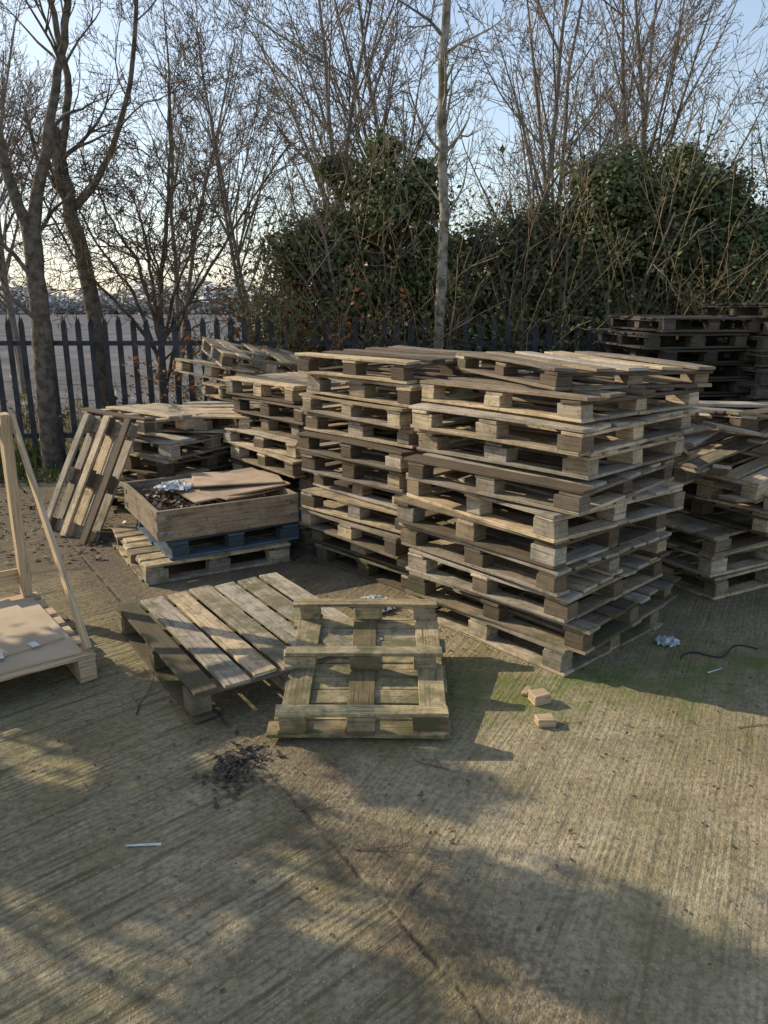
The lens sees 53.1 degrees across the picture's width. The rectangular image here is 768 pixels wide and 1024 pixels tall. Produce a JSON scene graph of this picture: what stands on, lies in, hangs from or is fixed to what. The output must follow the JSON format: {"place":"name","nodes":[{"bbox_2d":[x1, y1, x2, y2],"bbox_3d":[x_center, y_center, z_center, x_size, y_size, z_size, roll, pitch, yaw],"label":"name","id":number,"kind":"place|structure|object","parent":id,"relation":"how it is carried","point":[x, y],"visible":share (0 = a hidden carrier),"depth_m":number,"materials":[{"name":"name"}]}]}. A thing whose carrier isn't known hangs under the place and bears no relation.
{"place":"outdoors","nodes":[
{"label":"outdoors","id":0,"kind":"place"},
{"bbox_2d":[126,843,160,845],"bbox_3d":[-0.800,1.106,2.555,0.117,0.004,0.008,-1,15,-4],"label":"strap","id":1,"kind":"object","parent":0,"point":[151,844],"visible":1,"depth_m":2.56,"materials":[{"name":"white plastic"}]},
{"bbox_2d":[0,302,484,465],"bbox_3d":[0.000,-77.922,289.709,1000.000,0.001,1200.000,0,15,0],"label":"ground","id":2,"kind":"structure","parent":0,"point":[59,356],"depth_m":24.35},
{"bbox_2d":[0,0,90,395],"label":"bare tree","id":3,"kind":"object","parent":2,"relation":"on","point":[14,330],"visible":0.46,"depth_m":13.88,"materials":[{"name":"brown plant"}]},
{"bbox_2d":[0,0,105,235],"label":"bare tree","id":4,"kind":"object","parent":2,"relation":"on","point":[3,90],"visible":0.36,"depth_m":16.69,"materials":[{"name":"brown plant"}]},
{"bbox_2d":[0,0,151,471],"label":"bare tree","id":5,"kind":"object","parent":2,"relation":"on","point":[38,313],"visible":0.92,"depth_m":7.54,"materials":[{"name":"brown plant"}]},
{"bbox_2d":[0,367,215,452],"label":"bramble thicket","id":6,"kind":"object","parent":2,"relation":"on","point":[65,424],"visible":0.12,"depth_m":8.91,"materials":[{"name":"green plant"}]},
{"bbox_2d":[0,0,267,415],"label":"bare tree","id":7,"kind":"object","parent":2,"relation":"on","point":[92,307],"visible":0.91,"depth_m":8.17,"materials":[{"name":"brown plant"}]},
{"bbox_2d":[0,18,357,402],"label":"bare shrub tree","id":8,"kind":"object","parent":2,"relation":"on","point":[157,277],"visible":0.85,"depth_m":8.31,"materials":[{"name":"brown plant"}]},
{"bbox_2d":[76,0,333,363],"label":"bare tree","id":9,"kind":"object","parent":2,"relation":"on","point":[210,117],"visible":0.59,"depth_m":12.28,"materials":[{"name":"brown plant"}]},
{"bbox_2d":[103,0,315,385],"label":"bare tree","id":10,"kind":"object","parent":2,"relation":"on","point":[172,181],"visible":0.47,"depth_m":15.00,"materials":[{"name":"brown plant"}]},
{"bbox_2d":[0,272,494,313],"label":"distant trees","id":11,"kind":"object","parent":2,"relation":"on","point":[79,302],"visible":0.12,"depth_m":104.19,"materials":[{"name":"grey plant"}]},
{"bbox_2d":[122,236,422,400],"bbox_3d":[-1.123,-1.751,8.467,3.252,2.487,2.288,0,15,0],"label":"red leaved shrub","id":12,"kind":"object","parent":2,"relation":"on","point":[305,331],"visible":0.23,"depth_m":8.03,"materials":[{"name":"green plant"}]},
{"bbox_2d":[184,0,453,223],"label":"bare tree","id":13,"kind":"object","parent":2,"relation":"on","point":[356,88],"visible":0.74,"depth_m":10.24,"materials":[{"name":"brown plant"}]},
{"bbox_2d":[228,0,505,317],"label":"bare tree","id":14,"kind":"object","parent":2,"relation":"on","point":[412,130],"visible":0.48,"depth_m":11.16,"materials":[{"name":"brown plant"}]},
{"bbox_2d":[0,312,759,461],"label":"palisade fence","id":15,"kind":"object","parent":2,"relation":"on","point":[105,343],"visible":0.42,"depth_m":8.25,"materials":[{"name":"metal"}]},
{"bbox_2d":[216,70,571,367],"bbox_3d":[-0.020,-2.800,9.524,4.080,3.973,3.959,-8,17,-27],"label":"ivy covered tree","id":16,"kind":"object","parent":2,"relation":"on","point":[315,246],"visible":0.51,"depth_m":8.79,"materials":[{"name":"green plant"}]},
{"bbox_2d":[364,0,525,348],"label":"birch tree","id":17,"kind":"object","parent":2,"relation":"on","point":[443,149],"visible":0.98,"depth_m":7.54,"materials":[{"name":"grey plant"}]},
{"bbox_2d":[130,237,767,400],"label":"bramble thicket","id":18,"kind":"object","parent":2,"relation":"on","point":[513,329],"visible":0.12,"depth_m":8.22,"materials":[{"name":"brown plant"}]},
{"bbox_2d":[202,93,767,373],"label":"bramble thicket","id":19,"kind":"object","parent":2,"relation":"on","point":[502,150],"visible":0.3,"depth_m":8.10,"materials":[{"name":"brown plant"}]},
{"bbox_2d":[356,81,736,352],"bbox_3d":[1.636,-3.025,9.706,4.952,4.259,3.286,0,15,0],"label":"ivy covered tree","id":20,"kind":"object","parent":2,"relation":"on","point":[520,243],"visible":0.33,"depth_m":9.09,"materials":[{"name":"green plant"}]},
{"bbox_2d":[453,0,675,219],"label":"bare tree","id":21,"kind":"object","parent":2,"relation":"on","point":[541,12],"visible":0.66,"depth_m":10.37,"materials":[{"name":"brown plant"}]},
{"bbox_2d":[448,0,701,227],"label":"bare tree","id":22,"kind":"object","parent":2,"relation":"on","point":[538,98],"visible":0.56,"depth_m":12.23,"materials":[{"name":"brown plant"}]},
{"bbox_2d":[452,0,767,353],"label":"ivy covered tree","id":23,"kind":"object","parent":2,"relation":"on","point":[630,195],"visible":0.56,"depth_m":8.84,"materials":[{"name":"green plant"}]},
{"bbox_2d":[493,0,767,204],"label":"bare tree","id":24,"kind":"object","parent":2,"relation":"on","point":[639,61],"visible":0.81,"depth_m":10.21,"materials":[{"name":"brown plant"}]},
{"bbox_2d":[547,0,725,179],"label":"bare tree","id":25,"kind":"object","parent":2,"relation":"on","point":[615,79],"visible":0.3,"depth_m":12.83,"materials":[{"name":"brown plant"}]},
{"bbox_2d":[715,57,767,207],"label":"bare tree","id":26,"kind":"object","parent":2,"relation":"on","point":[762,157],"visible":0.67,"depth_m":11.77,"materials":[{"name":"brown plant"}]},
{"bbox_2d":[0,466,767,1023],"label":"concrete yard","id":27,"kind":"structure","parent":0,"point":[104,898],"depth_m":2.59,"materials":[{"name":"grey concrete"}]},
{"bbox_2d":[0,412,97,683],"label":"open timber crate","id":28,"kind":"object","parent":27,"relation":"on","point":[37,634],"visible":1,"depth_m":3.87,"materials":[{"name":"wood"}]},
{"bbox_2d":[0,430,155,485],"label":"grass","id":29,"kind":"structure","parent":27,"relation":"on","point":[34,461],"depth_m":7.99,"materials":[{"name":"green plant"}]},
{"bbox_2d":[41,413,139,545],"bbox_3d":[-2.288,-0.264,5.984,0.666,0.940,0.559,13,20,39],"label":"pallet","id":30,"kind":"object","parent":27,"relation":"on","point":[101,480],"visible":0.92,"depth_m":5.96,"materials":[{"name":"brown wood"}]},
{"bbox_2d":[131,676,176,714],"bbox_3d":[-1.090,0.823,3.519,0.141,0.038,0.327,5,16,19],"label":"twig","id":31,"kind":"object","parent":27,"relation":"on","point":[145,695],"visible":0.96,"depth_m":3.51,"materials":[{"name":"brown wood"}]},
{"bbox_2d":[92,421,256,511],"bbox_3d":[-1.815,-0.410,6.766,1.278,0.707,1.153,11,19,35],"label":"pallet stack","id":32,"kind":"object","parent":27,"relation":"on","point":[177,454],"visible":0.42,"depth_m":6.30,"materials":[{"name":"brown wood"}]},
{"bbox_2d":[79,403,229,434],"bbox_3d":[-1.982,-0.815,6.627,1.131,0.179,0.809,14,21,42],"label":"pallet","id":33,"kind":"object","parent":32,"relation":"on","point":[183,420],"visible":0.79,"depth_m":6.40,"materials":[{"name":"brown wood"}]},
{"bbox_2d":[145,401,263,432],"bbox_3d":[-1.408,-0.827,6.637,1.026,0.194,0.806,5,16,16],"label":"pallet","id":34,"kind":"object","parent":32,"relation":"on","point":[202,423],"visible":0.45,"depth_m":6.37,"materials":[{"name":"brown wood"}]},
{"bbox_2d":[111,467,300,585],"bbox_3d":[-1.251,0.034,5.503,1.216,0.515,1.009,-9,18,-29],"label":"pallet collar crate","id":35,"kind":"object","parent":27,"relation":"on","point":[216,520],"visible":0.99,"depth_m":5.21,"materials":[{"name":"brown wood"}]},
{"bbox_2d":[151,479,199,491],"bbox_3d":[-1.474,-0.194,5.393,0.373,0.061,0.312,0,15,0],"label":"plastic film","id":36,"kind":"object","parent":35,"relation":"on","point":[178,485],"visible":0.96,"depth_m":5.34,"materials":[{"name":"white plastic"}]},
{"bbox_2d":[192,728,284,809],"bbox_3d":[-0.597,0.988,2.976,0.334,0.031,0.405,11,19,34],"label":"bark debris","id":37,"kind":"object","parent":27,"relation":"on","point":[233,768],"visible":1,"depth_m":2.98,"materials":[{"name":"black wood"}]},
{"bbox_2d":[199,381,290,461],"bbox_3d":[-1.245,-0.800,7.700,1.122,0.970,1.170,-10,18,-32],"label":"pallet stack","id":38,"kind":"object","parent":27,"relation":"on","point":[207,388],"visible":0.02,"depth_m":7.57,"materials":[{"name":"brown wood"}]},
{"bbox_2d":[174,358,293,385],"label":"pallet","id":39,"kind":"object","parent":38,"relation":"on","point":[214,370],"visible":0.54,"depth_m":7.24,"materials":[{"name":"brown wood"}]},
{"bbox_2d":[201,336,319,373],"bbox_3d":[-1.202,-1.474,7.363,0.906,0.376,1.133,-6,17,-21],"label":"pallet","id":40,"kind":"object","parent":39,"relation":"on","point":[223,353],"visible":0.87,"depth_m":7.20,"materials":[{"name":"brown wood"}]},
{"bbox_2d":[116,572,383,723],"bbox_3d":[-0.736,0.637,4.015,0.984,0.156,1.254,-10,18,-32],"label":"pallet","id":41,"kind":"object","parent":27,"relation":"on","point":[253,647],"visible":0.77,"depth_m":3.86,"materials":[{"name":"brown wood"}]},
{"bbox_2d":[223,372,393,548],"bbox_3d":[-0.550,-0.497,6.220,1.129,1.172,1.213,-13,20,-39],"label":"pallet stack","id":42,"kind":"object","parent":27,"relation":"on","point":[280,412],"visible":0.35,"depth_m":5.86,"materials":[{"name":"brown wood"}]},
{"bbox_2d":[299,792,328,810],"bbox_3d":[-0.246,1.040,2.742,0.063,0.032,0.105,14,21,42],"label":"twig","id":43,"kind":"object","parent":27,"relation":"on","point":[315,804],"visible":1,"depth_m":2.74,"materials":[{"name":"brown wood"}]},
{"bbox_2d":[0,465,690,563],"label":"leaf litter","id":44,"kind":"object","parent":27,"relation":"on","point":[110,534],"visible":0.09,"depth_m":5.82,"materials":[{"name":"brown plant"}]},
{"bbox_2d":[266,598,450,739],"bbox_3d":[-0.092,0.685,3.539,0.784,0.264,0.931,0,15,0],"label":"pallet","id":45,"kind":"object","parent":27,"relation":"on","point":[393,684],"visible":0.98,"depth_m":3.49,"materials":[{"name":"brown wood"}]},
{"bbox_2d":[354,595,394,611],"bbox_3d":[-0.059,0.532,4.521,0.333,0.066,0.270,0,15,0],"label":"plastic film","id":46,"kind":"object","parent":27,"relation":"on","point":[380,596],"visible":0.26,"depth_m":4.53,"materials":[{"name":"white plastic"}]},
{"bbox_2d":[354,828,411,856],"bbox_3d":[0.005,1.092,2.526,0.202,0.046,0.074,-4,16,-15],"label":"twig","id":47,"kind":"object","parent":27,"relation":"on","point":[378,848],"visible":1,"depth_m":2.54,"materials":[{"name":"brown wood"}]},
{"bbox_2d":[2,541,767,992],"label":"leaf crumbs","id":48,"kind":"object","parent":27,"relation":"on","point":[422,759],"visible":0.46,"depth_m":2.96,"materials":[{"name":"brown plant"}]},
{"bbox_2d":[295,345,501,591],"bbox_3d":[0.138,-0.350,5.169,1.118,1.434,1.107,-14,21,-42],"label":"pallet stack","id":49,"kind":"object","parent":27,"relation":"on","point":[356,517],"visible":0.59,"depth_m":4.89,"materials":[{"name":"brown wood"}]},
{"bbox_2d":[409,860,444,893],"bbox_3d":[0.136,1.141,2.412,0.050,0.012,0.178,7,17,25],"label":"twig","id":50,"kind":"object","parent":27,"relation":"on","point":[416,883],"visible":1,"depth_m":2.41,"materials":[{"name":"brown wood"}]},
{"bbox_2d":[415,756,448,768],"bbox_3d":[0.189,0.972,3.001,0.138,0.026,0.034,5,16,18],"label":"twig","id":51,"kind":"object","parent":27,"relation":"on","point":[440,766],"visible":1,"depth_m":2.99,"materials":[{"name":"brown wood"}]},
{"bbox_2d":[521,685,532,695],"bbox_3d":[0.660,0.827,3.547,0.033,0.024,0.075,9,18,29],"label":"wood block","id":52,"kind":"object","parent":27,"relation":"on","point":[525,691],"depth_m":3.53,"materials":[{"name":"beige wood"}]},
{"bbox_2d":[528,688,550,706],"bbox_3d":[0.701,0.834,3.466,0.082,0.054,0.071,-5,16,-19],"label":"wood block","id":53,"kind":"object","parent":27,"relation":"on","point":[539,697],"depth_m":3.44,"materials":[{"name":"beige wood"}]},
{"bbox_2d":[473,361,614,406],"bbox_3d":[0.980,-0.478,5.858,1.113,1.325,1.270,-14,21,-42],"label":"pallet stack","id":54,"kind":"object","parent":27,"relation":"on","point":[523,371],"depth_m":5.21,"materials":[{"name":"brown wood"}]},
{"bbox_2d":[534,713,555,727],"bbox_3d":[0.690,0.891,3.286,0.082,0.038,0.062,-1,15,-5],"label":"wood block","id":55,"kind":"object","parent":27,"relation":"on","point":[544,720],"depth_m":3.26,"materials":[{"name":"beige wood"}]},
{"bbox_2d":[394,394,699,676],"bbox_3d":[0.851,0.024,4.228,1.166,1.214,1.270,-14,21,-41],"label":"pallet stack","id":56,"kind":"object","parent":27,"relation":"on","point":[548,523],"visible":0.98,"depth_m":3.92,"materials":[{"name":"brown wood"}]},
{"bbox_2d":[420,372,698,423],"bbox_3d":[0.932,-0.642,4.155,1.011,0.133,1.138,-12,20,-38],"label":"pallet","id":57,"kind":"object","parent":56,"relation":"on","point":[579,406],"visible":0.75,"depth_m":3.85,"materials":[{"name":"brown wood"}]},
{"bbox_2d":[454,351,715,390],"bbox_3d":[1.073,-0.808,4.316,0.962,0.138,1.127,-6,16,-20],"label":"pallet","id":58,"kind":"object","parent":56,"relation":"on","point":[559,370],"visible":1,"depth_m":4.02,"materials":[{"name":"brown wood"}]},
{"bbox_2d":[654,635,681,647],"bbox_3d":[1.501,0.675,4.066,0.186,0.030,0.157,0,15,0],"label":"plastic film","id":59,"kind":"object","parent":27,"relation":"on","point":[664,640],"visible":1,"depth_m":4.05,"materials":[{"name":"white plastic"}]},
{"bbox_2d":[594,315,764,451],"bbox_3d":[2.716,-1.052,7.390,1.124,1.621,1.175,-3,16,-10],"label":"pallet stack","id":60,"kind":"object","parent":27,"relation":"on","point":[670,331],"visible":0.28,"depth_m":6.91,"materials":[{"name":"brown wood"}]},
{"bbox_2d":[623,457,767,599],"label":"pallet stack","id":61,"kind":"object","parent":27,"relation":"on","point":[717,539],"visible":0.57,"depth_m":4.75,"materials":[{"name":"brown wood"}]},
{"bbox_2d":[643,431,767,503],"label":"pallet","id":62,"kind":"object","parent":61,"relation":"on","point":[693,465],"visible":0.41,"depth_m":4.75,"materials":[{"name":"brown wood"}]},
{"bbox_2d":[656,411,767,435],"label":"pallet","id":63,"kind":"object","parent":62,"relation":"on","point":[747,421],"visible":0.37,"depth_m":4.58,"materials":[{"name":"brown wood"}]},
{"bbox_2d":[681,401,767,501],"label":"loose boards","id":64,"kind":"object","parent":61,"relation":"on","point":[706,428],"visible":0.53,"depth_m":4.65,"materials":[{"name":"brown wood"}]},
{"bbox_2d":[680,644,757,658],"bbox_3d":[1.717,0.721,3.948,0.458,0.008,0.101,-5,16,-16],"label":"cable","id":65,"kind":"object","parent":27,"relation":"on","point":[718,656],"visible":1,"depth_m":3.94,"materials":[{"name":"black rubber"}]},
{"bbox_2d":[698,302,767,461],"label":"pallet stack","id":66,"kind":"object","parent":27,"relation":"on","point":[757,384],"visible":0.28,"depth_m":6.86,"materials":[{"name":"brown wood"}]},
{"bbox_2d":[0,0,767,301],"label":"sky","id":67,"kind":"structure","parent":0,"point":[751,10],"materials":[{"name":"blue"}]}
]}

